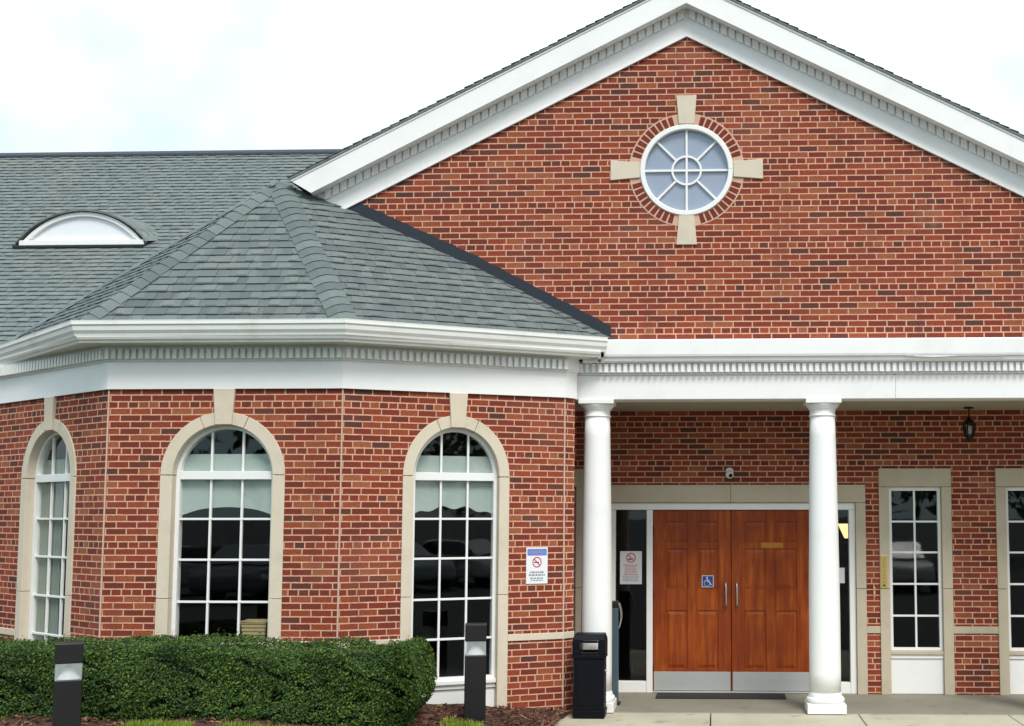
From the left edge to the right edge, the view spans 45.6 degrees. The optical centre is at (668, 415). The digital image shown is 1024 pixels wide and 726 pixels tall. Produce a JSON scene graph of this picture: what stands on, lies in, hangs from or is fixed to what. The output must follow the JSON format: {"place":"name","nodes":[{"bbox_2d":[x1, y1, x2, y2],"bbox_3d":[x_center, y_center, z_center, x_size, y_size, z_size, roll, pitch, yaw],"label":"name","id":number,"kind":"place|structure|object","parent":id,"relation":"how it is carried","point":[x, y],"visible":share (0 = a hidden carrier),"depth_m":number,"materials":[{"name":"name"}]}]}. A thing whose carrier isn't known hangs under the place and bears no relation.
{"place":"outdoors","nodes":[
{"label":"outdoors","id":0,"kind":"place"},
{"bbox_2d":[0,703,567,725],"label":"mulch bed","id":1,"kind":"object","parent":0,"point":[102,722],"visible":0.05,"depth_m":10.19,"materials":[{"name":"brown wood"}]},
{"bbox_2d":[0,629,437,725],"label":"hedge","id":2,"kind":"object","parent":1,"relation":"on","point":[327,682],"visible":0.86,"depth_m":10.22,"materials":[{"name":"green plant"}]},
{"bbox_2d":[115,716,486,725],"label":"grass","id":3,"kind":"structure","parent":1,"relation":"on","point":[450,722],"depth_m":9.88,"materials":[{"name":"green plant"}]},
{"bbox_2d":[464,623,486,721],"bbox_3d":[-1.805,2.445,11.212,0.198,0.983,0.198,1,-5,-9],"label":"bollard light","id":4,"kind":"object","parent":1,"relation":"on","point":[475,685],"visible":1,"depth_m":11.12,"materials":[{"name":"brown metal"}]},
{"bbox_2d":[0,0,1023,152],"label":"sky","id":5,"kind":"structure","parent":0,"point":[76,75],"materials":[{"name":"white"}]},
{"bbox_2d":[554,713,1023,725],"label":"walkway","id":6,"kind":"structure","parent":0,"point":[674,719],"depth_m":11.98,"materials":[{"name":"concrete"}]},
{"bbox_2d":[0,0,1023,713],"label":"brick building","id":7,"kind":"structure","parent":6,"relation":"on","point":[586,304],"depth_m":12.81,"materials":[{"name":"brick"}]},
{"bbox_2d":[14,396,76,647],"bbox_3d":[-6.377,1.412,12.406,1.224,3.202,0.194,-4,-6,39],"label":"arched window","id":8,"kind":"structure","parent":7,"relation":"in","point":[41,504],"depth_m":12.62,"materials":[{"name":"stone"}]},
{"bbox_2d":[154,389,284,648],"bbox_3d":[-4.313,1.351,11.615,1.224,3.212,0.194,0,-5,2],"label":"arched window","id":9,"kind":"structure","parent":7,"relation":"in","point":[201,481],"depth_m":11.65,"materials":[{"name":"stone"}]},
{"bbox_2d":[400,393,509,706],"bbox_3d":[-2.145,1.385,12.022,1.083,3.212,0.194,2,-5,-24],"label":"arched window","id":10,"kind":"structure","parent":7,"relation":"in","point":[431,483],"depth_m":12.08,"materials":[{"name":"stone"}]},
{"bbox_2d":[526,547,547,583],"bbox_3d":[-1.346,1.540,12.285,0.230,0.370,0.006,2,-5,-24],"label":"no smoking sign","id":11,"kind":"object","parent":7,"relation":"attached to","point":[536,565],"visible":1,"depth_m":12.28,"materials":[{"name":"white plastic"}]},
{"bbox_2d":[573,469,583,664],"bbox_3d":[-1.379,1.919,13.996,0.830,2.578,0.132,0,-5,2],"label":"porch window","id":12,"kind":"structure","parent":7,"relation":"in","point":[579,473],"depth_m":13.96,"materials":[{"name":"stone"}]},
{"bbox_2d":[620,551,641,583],"bbox_3d":[-0.437,1.778,13.992,0.255,0.382,0.004,0,-5,2],"label":"door notice","id":13,"kind":"object","parent":7,"relation":"attached to","point":[630,567],"depth_m":13.99,"materials":[{"name":"paper"}]},
{"bbox_2d":[610,95,762,244],"bbox_3d":[0.197,-2.638,12.947,1.640,1.640,0.102,0,-5,2],"label":"round window","id":14,"kind":"structure","parent":7,"relation":"in","point":[686,170],"depth_m":12.94,"materials":[{"name":"plastic"}]},
{"bbox_2d":[653,510,730,690],"bbox_3d":[0.270,2.142,13.919,0.913,2.076,0.111,0,-5,2],"label":"entrance door","id":15,"kind":"structure","parent":7,"relation":"in","point":[692,621],"depth_m":13.93,"materials":[{"name":"brown wood"}]},
{"bbox_2d":[702,575,713,586],"bbox_3d":[0.457,1.931,13.938,0.135,0.135,0.003,0,-5,2],"label":"accessibility sticker","id":16,"kind":"object","parent":7,"relation":"attached to","point":[707,580],"visible":1,"depth_m":13.94,"materials":[{"name":"blue plastic"}]},
{"bbox_2d":[725,468,733,478],"bbox_3d":[0.710,0.670,13.909,0.096,0.128,0.131,0,-5,2],"label":"security camera","id":17,"kind":"object","parent":7,"relation":"attached to","point":[729,474],"visible":1,"depth_m":13.89,"materials":[{"name":"paint"}]},
{"bbox_2d":[731,510,808,690],"bbox_3d":[1.189,2.139,13.884,0.915,2.076,0.111,0,-5,2],"label":"entrance door","id":18,"kind":"structure","parent":7,"relation":"in","point":[770,586],"depth_m":13.90,"materials":[{"name":"brown wood"}]},
{"bbox_2d":[761,542,782,547],"bbox_3d":[1.206,1.511,13.944,0.257,0.062,0.003,0,-5,2],"label":"door plate","id":19,"kind":"object","parent":18,"relation":"attached to","point":[771,545],"depth_m":13.94,"materials":[{"name":"gold metal"}]},
{"bbox_2d":[839,568,844,582],"bbox_3d":[1.996,1.856,13.893,0.090,0.177,0.002,0,-5,2],"label":"window sticker","id":20,"kind":"object","parent":7,"relation":"attached to","point":[842,575],"depth_m":13.89,"materials":[{"name":"paper"}]},
{"bbox_2d":[838,524,847,543],"bbox_3d":[2.170,1.456,14.730,0.208,0.247,0.454,0,-5,2],"label":"wall lamp","id":21,"kind":"object","parent":7,"relation":"attached to","point":[843,528],"visible":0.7,"depth_m":14.56,"materials":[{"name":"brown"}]},
{"bbox_2d":[881,555,886,587],"bbox_3d":[2.478,1.800,13.786,0.072,0.380,0.010,0,-5,2],"label":"brass plate","id":22,"kind":"object","parent":7,"relation":"attached to","point":[883,571],"visible":1,"depth_m":13.79,"materials":[{"name":"brown metal"}]},
{"bbox_2d":[878,468,954,694],"bbox_3d":[2.850,1.905,13.834,0.830,2.578,0.132,0,-5,2],"label":"porch window","id":23,"kind":"structure","parent":7,"relation":"in","point":[904,670],"depth_m":13.77,"materials":[{"name":"stone"}]},
{"bbox_2d":[962,407,975,440],"bbox_3d":[3.394,0.102,13.539,0.156,0.386,0.138,0,-5,2],"label":"porch lantern","id":24,"kind":"object","parent":7,"relation":"hanging from","point":[969,434],"visible":1,"depth_m":13.51,"materials":[{"name":"black metal"}]},
{"bbox_2d":[995,468,1023,694],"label":"porch window","id":25,"kind":"structure","parent":7,"relation":"in","point":[1011,660],"depth_m":13.74,"materials":[{"name":"stone"}]},
{"bbox_3d":[-4.301,2.488,11.817,1.200,0.477,0.380,0,-5,2],"label":"window table","id":26,"kind":"object","parent":7,"relation":"in","visible":0},
{"bbox_2d":[240,619,267,641],"bbox_3d":[-4.042,2.125,11.766,0.275,0.234,0.202,0,-5,2],"label":"wicker basket","id":27,"kind":"object","parent":26,"relation":"on","point":[249,626],"visible":0.56,"depth_m":11.68,"materials":[{"name":"beige wicker"}]},
{"bbox_2d":[572,632,607,718],"bbox_3d":[-0.793,2.649,12.236,0.347,0.840,0.280,0,-5,2],"label":"litter bin","id":28,"kind":"object","parent":6,"relation":"on","point":[589,683],"visible":1,"depth_m":12.11,"materials":[{"name":"black plastic"}]},
{"bbox_2d":[614,692,1023,725],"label":"porch slab","id":29,"kind":"structure","parent":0,"point":[923,704],"depth_m":12.96,"materials":[{"name":"grey concrete"}]},
{"bbox_2d":[612,601,621,704],"bbox_3d":[-0.597,2.577,13.043,0.186,1.104,0.170,0,-5,2],"label":"door opener post","id":30,"kind":"object","parent":29,"relation":"on","point":[616,606],"depth_m":12.99,"materials":[{"name":"grey metal"}]},
{"bbox_2d":[655,693,786,699],"bbox_3d":[0.590,3.162,13.515,1.455,0.019,0.370,0,-5,2],"label":"door mat","id":31,"kind":"object","parent":29,"relation":"on","point":[782,696],"depth_m":13.43,"materials":[{"name":"rubber"}]},
{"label":"lawn","id":32,"kind":"structure","parent":0,"visible":0},
{"bbox_2d":[52,641,83,725],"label":"bollard light","id":33,"kind":"object","parent":32,"relation":"on","point":[67,697],"visible":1,"depth_m":9.38,"materials":[{"name":"brown metal"}]}
]}

